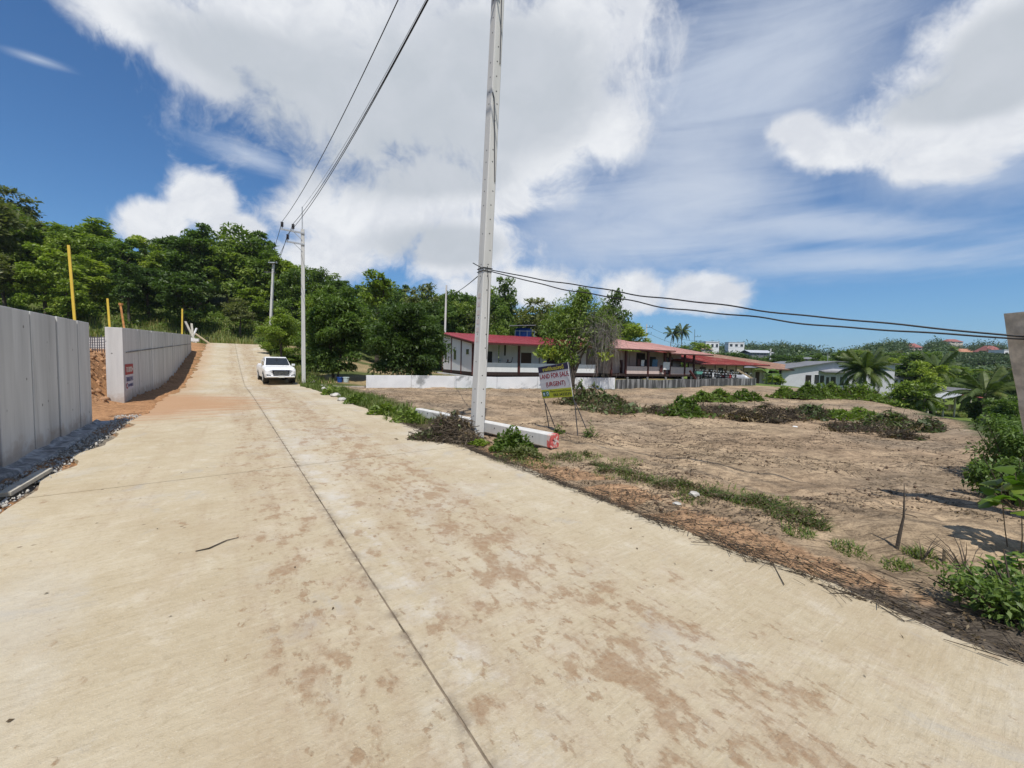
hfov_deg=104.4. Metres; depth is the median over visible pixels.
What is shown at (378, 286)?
tree
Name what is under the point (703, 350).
house
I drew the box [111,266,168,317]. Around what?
tree
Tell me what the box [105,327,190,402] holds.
retaining wall
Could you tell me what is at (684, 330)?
coconut palm
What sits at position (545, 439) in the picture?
fallen pole
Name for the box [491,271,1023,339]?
telephone cable
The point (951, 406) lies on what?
shack
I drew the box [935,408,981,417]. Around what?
grass
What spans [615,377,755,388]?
boundary wall
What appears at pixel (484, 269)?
power pole
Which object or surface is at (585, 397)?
brush pile
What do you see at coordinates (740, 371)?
timber board
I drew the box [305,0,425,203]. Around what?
power line
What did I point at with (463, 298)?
tree
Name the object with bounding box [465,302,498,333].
tree
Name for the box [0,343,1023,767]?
road
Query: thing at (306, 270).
tree
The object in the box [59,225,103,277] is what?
tree
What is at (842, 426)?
brush pile
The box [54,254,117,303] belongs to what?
tree
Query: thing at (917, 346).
house
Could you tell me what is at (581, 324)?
tree
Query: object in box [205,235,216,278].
tree
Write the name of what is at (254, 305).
tree
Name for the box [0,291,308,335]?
undergrowth
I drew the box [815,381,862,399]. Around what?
shrub
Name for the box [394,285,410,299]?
tree
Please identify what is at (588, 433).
leafy plant
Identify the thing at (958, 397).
tree
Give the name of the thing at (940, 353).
tree
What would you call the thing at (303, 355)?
power pole
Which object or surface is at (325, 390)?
leafy plant
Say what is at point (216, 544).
fallen twig
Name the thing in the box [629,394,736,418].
brush pile
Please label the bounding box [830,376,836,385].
window
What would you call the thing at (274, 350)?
shrub
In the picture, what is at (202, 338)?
plank
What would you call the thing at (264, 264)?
tree
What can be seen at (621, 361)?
door
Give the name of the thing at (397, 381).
boundary wall
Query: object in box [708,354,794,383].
house
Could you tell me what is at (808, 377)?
window
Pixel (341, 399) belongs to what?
stone
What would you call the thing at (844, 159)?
sky
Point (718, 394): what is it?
brush pile
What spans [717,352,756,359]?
tree
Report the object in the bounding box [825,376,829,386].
window
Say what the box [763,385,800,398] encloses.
shrub
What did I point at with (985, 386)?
coconut palm
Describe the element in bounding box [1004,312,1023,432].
concrete post
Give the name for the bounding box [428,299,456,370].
tree
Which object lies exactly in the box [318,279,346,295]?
tree
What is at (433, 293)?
tree
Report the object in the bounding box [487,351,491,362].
door
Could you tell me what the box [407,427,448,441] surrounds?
brush pile
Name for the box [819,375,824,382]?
window
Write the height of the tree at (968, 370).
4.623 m
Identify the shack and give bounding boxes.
[900,386,982,416]
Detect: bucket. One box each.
[337,377,342,382]
[343,377,349,382]
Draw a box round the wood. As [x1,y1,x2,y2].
[646,335,1011,381]
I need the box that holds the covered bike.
[734,374,748,378]
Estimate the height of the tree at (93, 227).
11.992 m
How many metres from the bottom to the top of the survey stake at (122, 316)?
1.693 m
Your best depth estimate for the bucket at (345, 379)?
27.91 m
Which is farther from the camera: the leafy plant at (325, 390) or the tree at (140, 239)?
the tree at (140, 239)
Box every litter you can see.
[6,435,903,721]
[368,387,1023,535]
[404,423,1023,658]
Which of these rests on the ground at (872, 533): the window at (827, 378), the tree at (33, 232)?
the tree at (33, 232)
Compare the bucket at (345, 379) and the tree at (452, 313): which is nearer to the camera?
the bucket at (345, 379)
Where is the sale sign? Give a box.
[538,362,586,435]
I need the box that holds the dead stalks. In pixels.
[397,421,1023,663]
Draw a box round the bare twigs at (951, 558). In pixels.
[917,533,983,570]
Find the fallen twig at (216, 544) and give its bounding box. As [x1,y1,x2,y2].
[196,537,238,550]
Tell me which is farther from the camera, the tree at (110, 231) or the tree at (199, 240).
the tree at (110, 231)
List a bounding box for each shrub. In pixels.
[253,335,287,353]
[284,355,300,362]
[299,352,328,371]
[762,375,785,384]
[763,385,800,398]
[778,380,839,399]
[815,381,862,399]
[829,381,903,402]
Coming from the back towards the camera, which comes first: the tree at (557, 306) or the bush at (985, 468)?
the tree at (557, 306)
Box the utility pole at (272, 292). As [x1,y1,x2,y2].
[264,262,276,324]
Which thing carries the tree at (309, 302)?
on the ground at (872, 533)
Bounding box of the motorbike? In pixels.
[702,370,716,378]
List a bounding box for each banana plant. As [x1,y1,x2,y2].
[752,368,778,383]
[764,373,781,384]
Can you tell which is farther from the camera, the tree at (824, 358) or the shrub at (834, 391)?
the tree at (824, 358)
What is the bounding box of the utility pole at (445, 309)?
[443,285,446,372]
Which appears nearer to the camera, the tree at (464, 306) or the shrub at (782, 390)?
the shrub at (782, 390)
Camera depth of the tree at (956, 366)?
68.85 m
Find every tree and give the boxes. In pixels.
[0,184,54,231]
[0,200,36,262]
[0,200,46,273]
[0,253,42,306]
[1,242,91,314]
[4,216,49,264]
[31,236,82,272]
[38,216,124,258]
[40,230,94,293]
[43,278,97,318]
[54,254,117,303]
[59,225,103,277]
[75,236,121,288]
[87,238,145,302]
[102,227,115,237]
[106,261,146,326]
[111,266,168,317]
[119,234,165,285]
[136,237,150,254]
[142,250,166,301]
[147,236,206,306]
[148,270,217,333]
[164,222,224,308]
[170,238,218,303]
[178,249,202,308]
[199,234,258,315]
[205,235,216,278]
[209,242,261,301]
[212,221,283,312]
[220,297,255,337]
[232,287,267,323]
[243,249,294,315]
[252,307,300,356]
[254,255,296,313]
[263,268,312,322]
[291,288,334,346]
[293,264,330,309]
[294,266,340,321]
[296,284,375,378]
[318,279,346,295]
[325,273,340,291]
[338,284,362,304]
[356,269,400,362]
[358,289,403,354]
[360,300,455,375]
[387,287,404,306]
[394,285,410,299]
[402,282,444,313]
[416,291,449,369]
[419,299,439,355]
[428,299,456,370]
[435,289,470,317]
[435,304,470,332]
[447,301,473,333]
[453,301,475,333]
[457,293,476,310]
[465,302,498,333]
[489,295,518,320]
[489,304,517,335]
[489,325,509,362]
[490,276,517,324]
[490,285,498,313]
[505,323,519,335]
[509,307,531,321]
[513,297,560,349]
[532,287,627,388]
[539,304,560,321]
[568,315,591,334]
[573,287,592,322]
[594,287,632,338]
[614,322,651,358]
[679,345,688,366]
[687,342,715,366]
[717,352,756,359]
[763,355,790,361]
[785,355,804,362]
[794,355,831,360]
[809,352,823,360]
[831,350,869,361]
[847,349,886,361]
[881,379,947,411]
[883,352,901,361]
[887,355,908,371]
[895,351,957,385]
[907,359,951,410]
[924,351,942,360]
[941,363,960,381]
[942,366,990,381]
[947,378,978,411]
[961,401,986,422]
[966,372,997,400]
[975,368,1012,385]
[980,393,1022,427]
[982,363,1013,396]
[997,381,1016,397]
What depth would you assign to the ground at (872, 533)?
6.31 m
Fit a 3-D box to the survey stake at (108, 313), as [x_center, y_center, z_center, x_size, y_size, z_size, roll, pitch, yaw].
[-14.124,-2.120,13.922,0.156,1.744,0.083,1,3,0]
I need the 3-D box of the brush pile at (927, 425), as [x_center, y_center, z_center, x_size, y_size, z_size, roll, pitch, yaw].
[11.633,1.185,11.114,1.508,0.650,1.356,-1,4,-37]
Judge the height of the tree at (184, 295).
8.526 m
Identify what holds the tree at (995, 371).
on the ground at (872, 533)
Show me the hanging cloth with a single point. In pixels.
(666, 365)
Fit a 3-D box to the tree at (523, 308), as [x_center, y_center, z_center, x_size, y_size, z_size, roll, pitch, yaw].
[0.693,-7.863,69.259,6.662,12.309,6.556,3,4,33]
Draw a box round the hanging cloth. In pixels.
[663,362,669,369]
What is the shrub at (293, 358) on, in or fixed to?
on the ground at (872, 533)
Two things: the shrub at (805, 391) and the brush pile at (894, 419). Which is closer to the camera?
the brush pile at (894, 419)
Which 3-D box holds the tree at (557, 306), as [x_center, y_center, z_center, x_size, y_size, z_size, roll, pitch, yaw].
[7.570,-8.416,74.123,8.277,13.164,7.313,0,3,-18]
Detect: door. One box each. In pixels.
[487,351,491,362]
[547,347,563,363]
[619,360,622,372]
[636,353,644,366]
[650,357,655,366]
[755,372,759,382]
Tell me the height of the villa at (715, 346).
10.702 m
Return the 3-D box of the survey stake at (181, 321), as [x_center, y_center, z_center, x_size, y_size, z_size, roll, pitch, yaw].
[-27.284,-4.783,32.820,0.178,2.866,0.183,-1,4,-36]
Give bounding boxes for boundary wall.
[366,375,614,388]
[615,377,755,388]
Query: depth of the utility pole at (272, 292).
51.36 m
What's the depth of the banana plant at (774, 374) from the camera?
41.67 m
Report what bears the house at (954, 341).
on the ground at (872, 533)
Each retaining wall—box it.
[0,306,110,481]
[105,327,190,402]
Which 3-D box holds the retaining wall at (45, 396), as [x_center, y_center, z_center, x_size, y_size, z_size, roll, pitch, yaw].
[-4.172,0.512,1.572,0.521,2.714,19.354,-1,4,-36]
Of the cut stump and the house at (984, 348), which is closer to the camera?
the cut stump
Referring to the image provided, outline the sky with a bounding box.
[0,0,1023,352]
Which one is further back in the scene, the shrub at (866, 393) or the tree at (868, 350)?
the tree at (868, 350)
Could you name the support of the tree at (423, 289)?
on the ground at (872, 533)
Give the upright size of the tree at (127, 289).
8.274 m
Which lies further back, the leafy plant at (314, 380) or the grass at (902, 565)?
the leafy plant at (314, 380)
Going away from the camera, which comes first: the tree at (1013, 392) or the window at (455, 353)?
the window at (455, 353)
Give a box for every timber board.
[0,468,52,496]
[737,369,752,377]
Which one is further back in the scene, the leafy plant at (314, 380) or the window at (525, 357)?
the window at (525, 357)
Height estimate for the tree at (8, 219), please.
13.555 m
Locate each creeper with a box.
[967,551,1023,590]
[977,465,1023,553]
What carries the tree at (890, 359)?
on the ground at (872, 533)
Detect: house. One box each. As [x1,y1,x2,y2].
[437,332,597,377]
[568,336,713,378]
[638,350,769,378]
[690,348,712,353]
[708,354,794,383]
[739,350,772,358]
[744,361,902,398]
[894,373,910,387]
[907,343,923,349]
[943,339,962,345]
[958,349,972,351]
[973,346,1000,352]
[988,350,1008,353]
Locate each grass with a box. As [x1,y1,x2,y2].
[14,306,295,345]
[270,351,440,424]
[496,449,949,574]
[552,450,844,532]
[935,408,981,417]
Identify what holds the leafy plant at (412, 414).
on the ground at (872, 533)
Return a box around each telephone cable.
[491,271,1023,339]
[492,270,1023,337]
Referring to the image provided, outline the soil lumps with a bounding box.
[90,349,110,401]
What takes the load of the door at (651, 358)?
in the house at (628, 367)
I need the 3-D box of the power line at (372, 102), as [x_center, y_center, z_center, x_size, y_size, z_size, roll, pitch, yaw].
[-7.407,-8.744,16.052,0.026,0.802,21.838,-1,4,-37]
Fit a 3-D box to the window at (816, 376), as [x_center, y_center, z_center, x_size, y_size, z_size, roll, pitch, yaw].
[44.484,-0.681,57.961,0.833,1.507,0.050,1,3,0]
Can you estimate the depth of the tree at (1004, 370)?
60.54 m
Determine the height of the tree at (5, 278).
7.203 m
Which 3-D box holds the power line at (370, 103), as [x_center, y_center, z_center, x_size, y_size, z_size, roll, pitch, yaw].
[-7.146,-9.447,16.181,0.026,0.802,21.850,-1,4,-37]
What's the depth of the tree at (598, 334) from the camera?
25.34 m
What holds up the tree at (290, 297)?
on the ground at (872, 533)
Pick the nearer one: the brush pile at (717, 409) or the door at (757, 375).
the brush pile at (717, 409)
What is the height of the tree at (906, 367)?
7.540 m
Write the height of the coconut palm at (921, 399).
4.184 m
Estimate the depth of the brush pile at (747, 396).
19.55 m
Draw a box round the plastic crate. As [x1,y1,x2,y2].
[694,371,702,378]
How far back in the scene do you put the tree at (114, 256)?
57.04 m
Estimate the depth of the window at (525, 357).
42.45 m
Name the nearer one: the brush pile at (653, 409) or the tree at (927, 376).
the brush pile at (653, 409)
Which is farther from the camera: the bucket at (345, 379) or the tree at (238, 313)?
the tree at (238, 313)
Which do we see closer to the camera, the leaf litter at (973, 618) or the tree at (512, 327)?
the leaf litter at (973, 618)
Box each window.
[453,350,456,360]
[520,352,531,362]
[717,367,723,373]
[805,375,810,385]
[813,374,819,383]
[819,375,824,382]
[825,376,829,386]
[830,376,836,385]
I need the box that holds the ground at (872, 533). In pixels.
[0,273,1023,662]
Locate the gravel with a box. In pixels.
[0,414,139,511]
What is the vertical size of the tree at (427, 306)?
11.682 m
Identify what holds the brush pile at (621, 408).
on the ground at (872, 533)
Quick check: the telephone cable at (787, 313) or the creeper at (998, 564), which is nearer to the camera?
the creeper at (998, 564)
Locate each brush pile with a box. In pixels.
[394,410,494,445]
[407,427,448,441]
[425,405,469,425]
[538,379,646,406]
[569,399,666,415]
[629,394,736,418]
[642,403,705,415]
[675,387,751,402]
[698,401,749,417]
[708,400,834,423]
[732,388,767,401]
[790,401,833,421]
[791,416,920,434]
[826,406,878,420]
[847,406,959,431]
[874,423,932,441]
[890,415,953,432]
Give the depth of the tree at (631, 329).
60.05 m
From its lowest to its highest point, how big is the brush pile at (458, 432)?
0.872 m
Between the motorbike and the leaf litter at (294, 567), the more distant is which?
the motorbike
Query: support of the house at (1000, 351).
on the ground at (872, 533)
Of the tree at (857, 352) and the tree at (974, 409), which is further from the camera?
the tree at (857, 352)
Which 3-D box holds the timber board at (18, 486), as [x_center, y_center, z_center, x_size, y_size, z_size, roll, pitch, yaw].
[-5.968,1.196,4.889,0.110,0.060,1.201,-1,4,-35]
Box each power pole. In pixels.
[281,207,305,382]
[471,0,503,437]
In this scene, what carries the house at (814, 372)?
on the ground at (872, 533)
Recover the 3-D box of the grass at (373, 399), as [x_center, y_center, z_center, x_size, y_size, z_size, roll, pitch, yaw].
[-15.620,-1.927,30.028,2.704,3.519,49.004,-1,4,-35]
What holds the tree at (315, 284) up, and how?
on the ground at (872, 533)
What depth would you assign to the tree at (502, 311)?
60.54 m
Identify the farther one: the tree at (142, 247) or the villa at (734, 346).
the villa at (734, 346)
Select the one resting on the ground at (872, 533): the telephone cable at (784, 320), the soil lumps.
the soil lumps
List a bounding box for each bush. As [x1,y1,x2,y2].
[928,549,1023,631]
[960,454,1023,503]
[962,410,1023,474]
[976,455,1004,476]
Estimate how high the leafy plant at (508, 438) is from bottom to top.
0.508 m
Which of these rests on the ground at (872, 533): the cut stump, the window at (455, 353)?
the cut stump
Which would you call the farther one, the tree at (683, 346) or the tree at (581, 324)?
the tree at (683, 346)
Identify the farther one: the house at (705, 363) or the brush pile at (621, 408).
the house at (705, 363)
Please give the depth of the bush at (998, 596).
2.69 m
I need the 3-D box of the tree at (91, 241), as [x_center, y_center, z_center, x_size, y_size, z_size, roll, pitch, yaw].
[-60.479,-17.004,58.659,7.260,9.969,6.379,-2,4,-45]
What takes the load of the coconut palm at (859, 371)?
on the ground at (872, 533)
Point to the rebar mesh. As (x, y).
(97, 342)
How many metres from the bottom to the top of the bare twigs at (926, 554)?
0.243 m
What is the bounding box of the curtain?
[652,359,657,366]
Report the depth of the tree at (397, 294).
89.67 m
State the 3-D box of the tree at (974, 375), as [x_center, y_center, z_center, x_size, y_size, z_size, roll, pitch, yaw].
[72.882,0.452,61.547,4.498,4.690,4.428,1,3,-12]
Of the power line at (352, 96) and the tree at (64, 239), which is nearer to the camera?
the power line at (352, 96)
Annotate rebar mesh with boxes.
[89,335,104,352]
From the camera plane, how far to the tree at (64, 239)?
53.64 m
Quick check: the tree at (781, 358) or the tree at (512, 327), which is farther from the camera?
the tree at (781, 358)
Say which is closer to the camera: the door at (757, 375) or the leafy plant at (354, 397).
the leafy plant at (354, 397)
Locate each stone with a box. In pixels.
[337,397,345,400]
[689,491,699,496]
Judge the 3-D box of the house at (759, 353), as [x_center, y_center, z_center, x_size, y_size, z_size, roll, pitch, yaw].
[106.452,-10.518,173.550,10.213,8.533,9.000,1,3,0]
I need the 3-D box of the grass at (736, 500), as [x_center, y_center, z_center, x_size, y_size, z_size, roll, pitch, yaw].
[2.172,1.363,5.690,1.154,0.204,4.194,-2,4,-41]
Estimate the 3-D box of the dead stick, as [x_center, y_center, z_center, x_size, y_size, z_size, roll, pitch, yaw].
[3.752,1.273,3.772,0.363,0.667,0.045,0,3,-18]
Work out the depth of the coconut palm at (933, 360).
47.44 m
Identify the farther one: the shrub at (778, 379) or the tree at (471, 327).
the tree at (471, 327)
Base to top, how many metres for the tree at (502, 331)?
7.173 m
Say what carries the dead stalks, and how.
on the ground at (872, 533)
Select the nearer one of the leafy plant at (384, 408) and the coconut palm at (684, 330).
the leafy plant at (384, 408)
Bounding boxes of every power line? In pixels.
[283,0,397,219]
[288,0,428,233]
[293,0,426,223]
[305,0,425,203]
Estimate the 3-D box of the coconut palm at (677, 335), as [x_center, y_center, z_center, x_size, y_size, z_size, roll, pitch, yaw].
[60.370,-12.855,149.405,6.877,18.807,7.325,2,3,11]
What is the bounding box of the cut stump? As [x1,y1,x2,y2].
[942,549,948,563]
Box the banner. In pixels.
[125,364,133,390]
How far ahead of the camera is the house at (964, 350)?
300.23 m
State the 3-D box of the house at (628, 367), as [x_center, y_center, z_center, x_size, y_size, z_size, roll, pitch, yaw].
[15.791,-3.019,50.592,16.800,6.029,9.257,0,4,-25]
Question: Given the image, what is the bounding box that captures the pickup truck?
[256,357,295,382]
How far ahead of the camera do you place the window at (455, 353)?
42.38 m
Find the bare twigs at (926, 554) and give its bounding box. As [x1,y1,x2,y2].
[897,534,942,560]
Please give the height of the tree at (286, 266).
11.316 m
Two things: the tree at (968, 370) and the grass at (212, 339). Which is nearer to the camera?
the grass at (212, 339)
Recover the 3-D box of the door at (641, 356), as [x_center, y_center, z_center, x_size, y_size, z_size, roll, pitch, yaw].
[15.916,-2.571,49.149,1.400,2.500,0.050,0,4,-25]
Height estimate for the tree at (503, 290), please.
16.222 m
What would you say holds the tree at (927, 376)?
on the ground at (872, 533)
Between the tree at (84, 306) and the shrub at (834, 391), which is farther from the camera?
the tree at (84, 306)
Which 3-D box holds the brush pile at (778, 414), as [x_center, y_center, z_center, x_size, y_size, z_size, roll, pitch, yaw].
[8.153,0.925,12.713,3.853,0.829,2.181,1,3,0]
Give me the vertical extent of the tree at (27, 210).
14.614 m
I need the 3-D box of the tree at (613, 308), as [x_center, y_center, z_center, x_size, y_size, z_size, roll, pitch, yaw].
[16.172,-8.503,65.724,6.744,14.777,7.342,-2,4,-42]
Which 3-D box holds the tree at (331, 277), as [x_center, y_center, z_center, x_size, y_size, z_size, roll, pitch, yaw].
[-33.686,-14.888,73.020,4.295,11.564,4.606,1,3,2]
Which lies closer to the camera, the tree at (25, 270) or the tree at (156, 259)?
the tree at (25, 270)
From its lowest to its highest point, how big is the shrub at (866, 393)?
1.253 m
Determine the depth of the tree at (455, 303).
62.10 m
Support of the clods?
on the ground at (872, 533)
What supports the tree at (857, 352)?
on the ground at (872, 533)
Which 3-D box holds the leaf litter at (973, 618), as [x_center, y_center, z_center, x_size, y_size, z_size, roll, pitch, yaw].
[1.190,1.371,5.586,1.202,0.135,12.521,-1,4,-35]
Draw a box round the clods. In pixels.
[363,388,1012,537]
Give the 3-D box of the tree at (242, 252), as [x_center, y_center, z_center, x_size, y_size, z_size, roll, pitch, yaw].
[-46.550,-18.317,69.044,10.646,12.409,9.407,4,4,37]
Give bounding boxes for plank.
[184,321,196,342]
[190,323,193,337]
[195,333,210,343]
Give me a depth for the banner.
14.10 m
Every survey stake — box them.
[67,245,75,319]
[106,298,110,326]
[118,303,124,327]
[181,309,182,333]
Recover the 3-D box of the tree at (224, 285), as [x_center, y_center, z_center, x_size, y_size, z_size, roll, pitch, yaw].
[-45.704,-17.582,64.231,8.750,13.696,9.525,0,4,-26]
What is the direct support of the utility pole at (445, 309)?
on the ground at (872, 533)
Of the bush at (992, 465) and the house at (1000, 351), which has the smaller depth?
the bush at (992, 465)
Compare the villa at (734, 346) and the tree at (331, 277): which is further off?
the villa at (734, 346)
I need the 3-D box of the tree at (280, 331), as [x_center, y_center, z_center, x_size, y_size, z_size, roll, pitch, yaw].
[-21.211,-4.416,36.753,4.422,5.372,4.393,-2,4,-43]
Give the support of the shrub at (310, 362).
on the ground at (872, 533)
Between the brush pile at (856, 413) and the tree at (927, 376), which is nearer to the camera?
the brush pile at (856, 413)
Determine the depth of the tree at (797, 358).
64.12 m
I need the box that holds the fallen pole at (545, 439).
[415,408,558,447]
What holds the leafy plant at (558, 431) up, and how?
on the ground at (872, 533)
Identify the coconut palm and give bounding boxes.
[664,325,682,345]
[671,323,690,345]
[834,346,898,391]
[905,382,946,414]
[919,351,963,386]
[940,366,1015,424]
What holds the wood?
on the ground at (872, 533)
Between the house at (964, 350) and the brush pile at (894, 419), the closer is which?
the brush pile at (894, 419)
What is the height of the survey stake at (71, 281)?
2.554 m
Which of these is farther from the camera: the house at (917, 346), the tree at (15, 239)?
the house at (917, 346)
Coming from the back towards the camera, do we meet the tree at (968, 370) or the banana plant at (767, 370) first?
the tree at (968, 370)
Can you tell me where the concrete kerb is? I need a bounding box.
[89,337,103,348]
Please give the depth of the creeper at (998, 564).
3.02 m
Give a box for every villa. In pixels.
[701,341,718,353]
[724,342,744,352]
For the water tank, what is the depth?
56.59 m
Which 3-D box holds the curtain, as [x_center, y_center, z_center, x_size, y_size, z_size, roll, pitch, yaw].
[17.162,-2.052,47.627,0.815,1.779,0.120,0,4,-25]
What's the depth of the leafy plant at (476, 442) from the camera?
7.83 m
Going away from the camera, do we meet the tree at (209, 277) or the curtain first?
the curtain
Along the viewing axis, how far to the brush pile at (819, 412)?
13.16 m
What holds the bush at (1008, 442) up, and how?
on the ground at (872, 533)
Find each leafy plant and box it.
[306,373,320,383]
[320,383,340,394]
[343,392,370,403]
[364,401,398,415]
[388,406,422,423]
[468,438,490,445]
[488,425,537,452]
[493,442,545,459]
[553,425,565,434]
[582,422,599,437]
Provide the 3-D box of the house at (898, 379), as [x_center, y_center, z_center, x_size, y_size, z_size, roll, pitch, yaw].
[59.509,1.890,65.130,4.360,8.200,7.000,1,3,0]
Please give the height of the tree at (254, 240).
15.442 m
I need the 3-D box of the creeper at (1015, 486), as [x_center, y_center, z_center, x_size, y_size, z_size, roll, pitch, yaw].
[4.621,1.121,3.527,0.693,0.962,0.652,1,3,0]
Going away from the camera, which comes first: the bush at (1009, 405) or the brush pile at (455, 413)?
the brush pile at (455, 413)
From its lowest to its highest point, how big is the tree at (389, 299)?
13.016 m
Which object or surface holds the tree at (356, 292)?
on the ground at (872, 533)
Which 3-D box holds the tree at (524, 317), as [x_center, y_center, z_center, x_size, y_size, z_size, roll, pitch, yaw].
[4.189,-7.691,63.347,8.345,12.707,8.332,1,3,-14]
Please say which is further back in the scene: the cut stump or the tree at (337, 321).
the tree at (337, 321)
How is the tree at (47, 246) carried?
on the ground at (872, 533)
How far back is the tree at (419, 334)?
25.61 m
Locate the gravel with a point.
(4, 503)
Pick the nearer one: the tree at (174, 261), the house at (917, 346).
the tree at (174, 261)
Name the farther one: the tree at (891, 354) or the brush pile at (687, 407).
the tree at (891, 354)
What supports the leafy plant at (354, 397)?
on the ground at (872, 533)
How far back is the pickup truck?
25.03 m
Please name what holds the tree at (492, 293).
on the ground at (872, 533)
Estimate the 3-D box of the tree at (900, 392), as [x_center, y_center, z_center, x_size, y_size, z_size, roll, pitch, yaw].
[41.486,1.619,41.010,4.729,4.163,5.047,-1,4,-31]
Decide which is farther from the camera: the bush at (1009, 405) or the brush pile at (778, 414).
the bush at (1009, 405)
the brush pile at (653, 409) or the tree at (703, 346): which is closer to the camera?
the brush pile at (653, 409)
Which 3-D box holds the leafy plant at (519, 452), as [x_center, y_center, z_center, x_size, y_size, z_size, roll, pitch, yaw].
[0.128,1.150,7.012,0.934,0.258,0.663,1,3,0]
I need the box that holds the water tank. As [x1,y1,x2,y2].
[509,325,535,336]
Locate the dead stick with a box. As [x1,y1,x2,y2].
[892,485,916,549]
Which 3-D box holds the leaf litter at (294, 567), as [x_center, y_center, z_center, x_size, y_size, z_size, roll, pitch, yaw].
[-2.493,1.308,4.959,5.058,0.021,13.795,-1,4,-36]
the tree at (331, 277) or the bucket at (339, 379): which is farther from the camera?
the tree at (331, 277)
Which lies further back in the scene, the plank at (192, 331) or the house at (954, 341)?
the house at (954, 341)
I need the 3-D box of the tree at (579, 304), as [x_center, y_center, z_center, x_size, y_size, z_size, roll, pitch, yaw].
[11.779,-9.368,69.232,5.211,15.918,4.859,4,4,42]
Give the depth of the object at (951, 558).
3.43 m
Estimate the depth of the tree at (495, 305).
67.21 m
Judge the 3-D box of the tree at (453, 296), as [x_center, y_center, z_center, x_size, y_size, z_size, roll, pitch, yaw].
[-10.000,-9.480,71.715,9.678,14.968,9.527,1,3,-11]
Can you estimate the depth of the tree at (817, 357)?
83.39 m
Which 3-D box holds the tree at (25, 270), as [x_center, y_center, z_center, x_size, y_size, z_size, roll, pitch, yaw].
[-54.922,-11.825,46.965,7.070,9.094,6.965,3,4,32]
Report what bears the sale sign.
on the ground at (872, 533)
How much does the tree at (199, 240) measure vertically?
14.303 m
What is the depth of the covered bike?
49.25 m
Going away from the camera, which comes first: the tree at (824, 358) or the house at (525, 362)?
the house at (525, 362)
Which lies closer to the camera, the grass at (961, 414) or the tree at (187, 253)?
the grass at (961, 414)
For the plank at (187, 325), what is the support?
on the ground at (872, 533)

